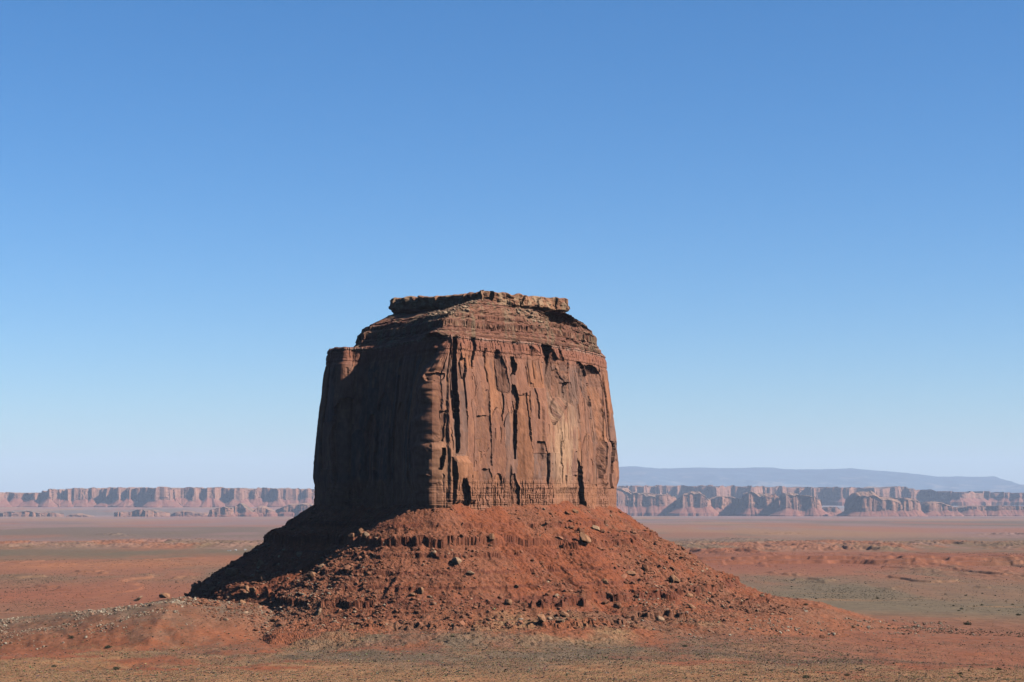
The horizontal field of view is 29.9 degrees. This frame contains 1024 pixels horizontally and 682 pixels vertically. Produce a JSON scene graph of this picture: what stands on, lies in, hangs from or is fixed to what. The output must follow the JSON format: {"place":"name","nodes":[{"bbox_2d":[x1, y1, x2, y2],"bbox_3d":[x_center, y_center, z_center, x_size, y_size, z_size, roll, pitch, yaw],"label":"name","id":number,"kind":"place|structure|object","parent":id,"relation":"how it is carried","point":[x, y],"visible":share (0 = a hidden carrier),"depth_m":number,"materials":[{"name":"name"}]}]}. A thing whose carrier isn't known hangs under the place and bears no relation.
{"place":"outdoors","nodes":[
{"label":"outdoors","id":0,"kind":"place"},
{"bbox_2d":[0,506,1023,681],"bbox_3d":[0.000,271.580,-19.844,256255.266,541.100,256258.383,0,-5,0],"label":"ground","id":1,"kind":"structure","parent":0,"point":[762,543],"depth_m":2421.09,"materials":[{"name":"soil"}]},
{"bbox_2d":[0,511,63,516],"bbox_3d":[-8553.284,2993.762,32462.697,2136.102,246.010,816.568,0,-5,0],"label":"mesa","id":2,"kind":"structure","parent":1,"relation":"on","point":[29,514],"depth_m":32239.34,"materials":[{"name":"stone"}]},
{"bbox_2d":[66,513,94,516],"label":"mesa","id":3,"kind":"structure","parent":1,"relation":"on","point":[78,515],"depth_m":32007.80,"materials":[{"name":"stone"}]},
{"bbox_2d":[114,509,169,516],"bbox_3d":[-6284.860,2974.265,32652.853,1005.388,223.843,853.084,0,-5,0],"label":"mesa","id":4,"kind":"structure","parent":1,"relation":"on","point":[146,513],"depth_m":32406.29,"materials":[{"name":"stone"}]},
{"bbox_2d":[0,487,314,507],"bbox_3d":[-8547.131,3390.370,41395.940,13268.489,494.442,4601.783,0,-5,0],"label":"mesa","id":5,"kind":"structure","parent":1,"relation":"on","point":[147,497],"depth_m":39875.83,"materials":[{"name":"stone"}]},
{"bbox_2d":[159,593,169,597],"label":"boulder","id":6,"kind":"object","parent":1,"relation":"on","point":[164,595],"visible":1,"depth_m":2348.74,"materials":[{"name":"stone"}]},
{"bbox_2d":[170,510,208,516],"bbox_3d":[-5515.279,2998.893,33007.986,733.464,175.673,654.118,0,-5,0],"label":"mesa","id":7,"kind":"structure","parent":1,"relation":"on","point":[183,513],"depth_m":32744.79,"materials":[{"name":"stone"}]},
{"bbox_2d":[208,507,235,516],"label":"mesa","id":8,"kind":"structure","parent":1,"relation":"on","point":[223,512],"depth_m":31829.16,"materials":[{"name":"stone"}]},
{"bbox_2d":[234,503,258,516],"bbox_3d":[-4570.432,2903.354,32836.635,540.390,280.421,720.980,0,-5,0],"label":"mesa","id":9,"kind":"structure","parent":1,"relation":"on","point":[242,510],"depth_m":32586.91,"materials":[{"name":"stone"}]},
{"bbox_2d":[253,506,277,516],"bbox_3d":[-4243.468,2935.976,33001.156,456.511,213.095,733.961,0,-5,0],"label":"mesa","id":10,"kind":"structure","parent":1,"relation":"on","point":[263,511],"depth_m":32713.52,"materials":[{"name":"stone"}]},
{"bbox_2d":[275,503,313,515],"bbox_3d":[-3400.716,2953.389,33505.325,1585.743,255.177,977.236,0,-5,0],"label":"mesa","id":11,"kind":"structure","parent":1,"relation":"on","point":[296,509],"depth_m":33139.81,"materials":[{"name":"stone"}]},
{"bbox_2d":[0,523,1014,649],"bbox_3d":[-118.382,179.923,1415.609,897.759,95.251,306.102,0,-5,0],"label":"pale stones","id":12,"kind":"object","parent":1,"relation":"on","point":[107,610],"visible":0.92,"depth_m":1392.89,"materials":[{"name":"stone"}]},
{"bbox_2d":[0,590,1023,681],"bbox_3d":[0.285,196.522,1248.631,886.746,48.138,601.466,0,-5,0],"label":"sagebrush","id":13,"kind":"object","parent":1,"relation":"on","point":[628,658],"visible":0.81,"depth_m":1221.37,"materials":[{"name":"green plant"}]},
{"bbox_2d":[0,598,1023,681],"bbox_3d":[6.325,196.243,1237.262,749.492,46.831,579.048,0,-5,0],"label":"dry grass","id":14,"kind":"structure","parent":1,"relation":"on","point":[320,677],"depth_m":1151.56,"materials":[{"name":"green plant"}]},
{"bbox_2d":[0,551,1023,636],"bbox_3d":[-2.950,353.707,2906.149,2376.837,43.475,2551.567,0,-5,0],"label":"plain scrub","id":15,"kind":"object","parent":1,"relation":"on","point":[934,631],"visible":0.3,"depth_m":2503.90,"materials":[{"name":"green plant"}]},
{"bbox_2d":[185,290,900,651],"bbox_3d":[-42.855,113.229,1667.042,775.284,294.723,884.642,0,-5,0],"label":"butte","id":16,"kind":"object","parent":1,"relation":"on","point":[489,408],"visible":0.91,"depth_m":1528.07,"materials":[{"name":"stone"}]},
{"bbox_2d":[191,584,199,589],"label":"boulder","id":17,"kind":"object","parent":16,"relation":"on","point":[195,586],"visible":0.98,"depth_m":1591.14,"materials":[{"name":"stone"}]},
{"bbox_2d":[225,568,238,576],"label":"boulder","id":18,"kind":"object","parent":16,"relation":"on","point":[230,572],"visible":1,"depth_m":1545.71,"materials":[{"name":"stone"}]},
{"bbox_2d":[239,573,248,578],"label":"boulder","id":19,"kind":"object","parent":16,"relation":"on","point":[243,575],"visible":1,"depth_m":1519.59,"materials":[{"name":"stone"}]},
{"bbox_2d":[249,587,255,592],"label":"boulder","id":20,"kind":"object","parent":16,"relation":"on","point":[252,589],"visible":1,"depth_m":1493.92,"materials":[{"name":"stone"}]},
{"bbox_2d":[270,616,279,621],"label":"boulder","id":21,"kind":"object","parent":16,"relation":"on","point":[274,619],"visible":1,"depth_m":1376.56,"materials":[{"name":"stone"}]},
{"bbox_2d":[307,572,315,577],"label":"boulder","id":22,"kind":"object","parent":16,"relation":"on","point":[310,574],"visible":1,"depth_m":1440.23,"materials":[{"name":"stone"}]},
{"bbox_2d":[315,608,321,615],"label":"boulder","id":23,"kind":"object","parent":16,"relation":"on","point":[318,611],"visible":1,"depth_m":1368.14,"materials":[{"name":"stone"}]},
{"bbox_2d":[344,564,350,570],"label":"boulder","id":24,"kind":"object","parent":16,"relation":"on","point":[347,567],"visible":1,"depth_m":1425.52,"materials":[{"name":"stone"}]},
{"bbox_2d":[417,587,423,593],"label":"boulder","id":25,"kind":"object","parent":16,"relation":"on","point":[420,590],"visible":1,"depth_m":1381.01,"materials":[{"name":"stone"}]},
{"bbox_2d":[452,557,461,564],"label":"boulder","id":26,"kind":"object","parent":16,"relation":"on","point":[457,560],"visible":1,"depth_m":1417.39,"materials":[{"name":"stone"}]},
{"bbox_2d":[423,299,547,330],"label":"cap debris","id":27,"kind":"object","parent":16,"relation":"on","point":[432,315],"visible":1,"depth_m":1547.99,"materials":[{"name":"stone"}]},
{"bbox_2d":[489,533,494,539],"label":"boulder","id":28,"kind":"object","parent":16,"relation":"on","point":[491,536],"visible":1,"depth_m":1452.89,"materials":[{"name":"stone"}]},
{"bbox_2d":[180,506,815,638],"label":"talus stones","id":29,"kind":"object","parent":16,"relation":"on","point":[260,571],"visible":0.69,"depth_m":1441.88,"materials":[{"name":"stone"}]},
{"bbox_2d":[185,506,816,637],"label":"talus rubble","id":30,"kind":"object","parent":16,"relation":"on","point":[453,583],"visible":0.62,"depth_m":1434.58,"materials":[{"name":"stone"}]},
{"bbox_2d":[504,599,511,604],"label":"boulder","id":31,"kind":"object","parent":16,"relation":"on","point":[508,601],"visible":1,"depth_m":1373.09,"materials":[{"name":"stone"}]},
{"bbox_2d":[537,614,545,622],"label":"boulder","id":32,"kind":"object","parent":16,"relation":"on","point":[541,618],"visible":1,"depth_m":1331.47,"materials":[{"name":"stone"}]},
{"bbox_2d":[560,611,568,616],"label":"boulder","id":33,"kind":"object","parent":16,"relation":"on","point":[563,613],"visible":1,"depth_m":1364.85,"materials":[{"name":"stone"}]},
{"bbox_2d":[579,532,590,542],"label":"boulder","id":34,"kind":"object","parent":16,"relation":"on","point":[584,538],"visible":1,"depth_m":1515.38,"materials":[{"name":"stone"}]},
{"bbox_2d":[592,525,599,530],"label":"boulder","id":35,"kind":"object","parent":16,"relation":"on","point":[595,527],"visible":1,"depth_m":1573.92,"materials":[{"name":"stone"}]},
{"bbox_2d":[613,602,621,607],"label":"boulder","id":36,"kind":"object","parent":16,"relation":"on","point":[617,605],"visible":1,"depth_m":1441.95,"materials":[{"name":"stone"}]},
{"bbox_2d":[626,571,635,575],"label":"boulder","id":37,"kind":"object","parent":16,"relation":"on","point":[632,573],"visible":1,"depth_m":1517.04,"materials":[{"name":"stone"}]},
{"bbox_2d":[642,564,648,571],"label":"boulder","id":38,"kind":"object","parent":16,"relation":"on","point":[645,567],"visible":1,"depth_m":1542.06,"materials":[{"name":"stone"}]},
{"bbox_2d":[656,616,664,620],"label":"boulder","id":39,"kind":"object","parent":16,"relation":"on","point":[659,618],"visible":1,"depth_m":1425.47,"materials":[{"name":"stone"}]},
{"bbox_2d":[669,575,674,582],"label":"boulder","id":40,"kind":"object","parent":16,"relation":"on","point":[671,578],"visible":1,"depth_m":1548.56,"materials":[{"name":"stone"}]},
{"bbox_2d":[672,574,679,582],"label":"boulder","id":41,"kind":"object","parent":16,"relation":"on","point":[676,580],"visible":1,"depth_m":1555.66,"materials":[{"name":"stone"}]},
{"bbox_2d":[616,487,676,515],"bbox_3d":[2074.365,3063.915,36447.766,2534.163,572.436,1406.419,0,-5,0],"label":"mesa","id":42,"kind":"structure","parent":1,"relation":"on","point":[629,502],"depth_m":35977.11,"materials":[{"name":"stone"}]},
{"bbox_2d":[667,491,719,515],"bbox_3d":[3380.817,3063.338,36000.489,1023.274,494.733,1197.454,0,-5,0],"label":"mesa","id":43,"kind":"structure","parent":1,"relation":"on","point":[694,503],"depth_m":35634.75,"materials":[{"name":"stone"}]},
{"bbox_2d":[710,496,741,515],"bbox_3d":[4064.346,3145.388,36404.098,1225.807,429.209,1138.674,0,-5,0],"label":"mesa","id":44,"kind":"structure","parent":1,"relation":"on","point":[725,505],"depth_m":36073.91,"materials":[{"name":"stone"}]},
{"bbox_2d":[731,491,779,515],"bbox_3d":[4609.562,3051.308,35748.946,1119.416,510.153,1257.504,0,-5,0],"label":"mesa","id":45,"kind":"structure","parent":1,"relation":"on","point":[759,504],"depth_m":35428.76,"materials":[{"name":"stone"}]},
{"bbox_2d":[769,492,831,515],"bbox_3d":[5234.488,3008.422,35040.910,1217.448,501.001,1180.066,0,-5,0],"label":"mesa","id":46,"kind":"structure","parent":1,"relation":"on","point":[792,504],"depth_m":34674.40,"materials":[{"name":"stone"}]},
{"bbox_2d":[617,485,1023,505],"bbox_3d":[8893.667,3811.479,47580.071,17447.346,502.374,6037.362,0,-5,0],"label":"mesa","id":47,"kind":"structure","parent":1,"relation":"on","point":[832,496],"depth_m":45430.41,"materials":[{"name":"stone"}]},
{"bbox_2d":[822,506,841,515],"bbox_3d":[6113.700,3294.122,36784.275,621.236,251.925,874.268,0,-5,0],"label":"mesa","id":48,"kind":"structure","parent":1,"relation":"on","point":[832,510],"depth_m":36519.22,"materials":[{"name":"stone"}]},
{"bbox_2d":[836,491,927,515],"bbox_3d":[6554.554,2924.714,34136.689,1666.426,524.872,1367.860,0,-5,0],"label":"mesa","id":49,"kind":"structure","parent":1,"relation":"on","point":[868,503],"depth_m":33679.96,"materials":[{"name":"stone"}]},
{"bbox_2d":[921,501,963,515],"bbox_3d":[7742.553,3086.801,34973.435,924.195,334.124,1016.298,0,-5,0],"label":"mesa","id":50,"kind":"structure","parent":1,"relation":"on","point":[932,508],"depth_m":34648.90,"materials":[{"name":"stone"}]},
{"bbox_2d":[955,505,1023,515],"bbox_3d":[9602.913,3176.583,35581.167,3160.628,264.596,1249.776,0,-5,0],"label":"mesa","id":51,"kind":"structure","parent":1,"relation":"on","point":[984,510],"depth_m":35164.51,"materials":[{"name":"stone"}]},
{"bbox_2d":[0,0,1023,492],"label":"sky","id":52,"kind":"structure","parent":0,"point":[787,234],"materials":[{"name":"blue"}]},
{"bbox_2d":[617,466,1023,492],"bbox_3d":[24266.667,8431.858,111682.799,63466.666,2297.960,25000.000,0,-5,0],"label":"mountains","id":53,"kind":"structure","parent":0,"point":[741,477],"depth_m":107157.61,"materials":[{"name":"blue stone"}]}
]}

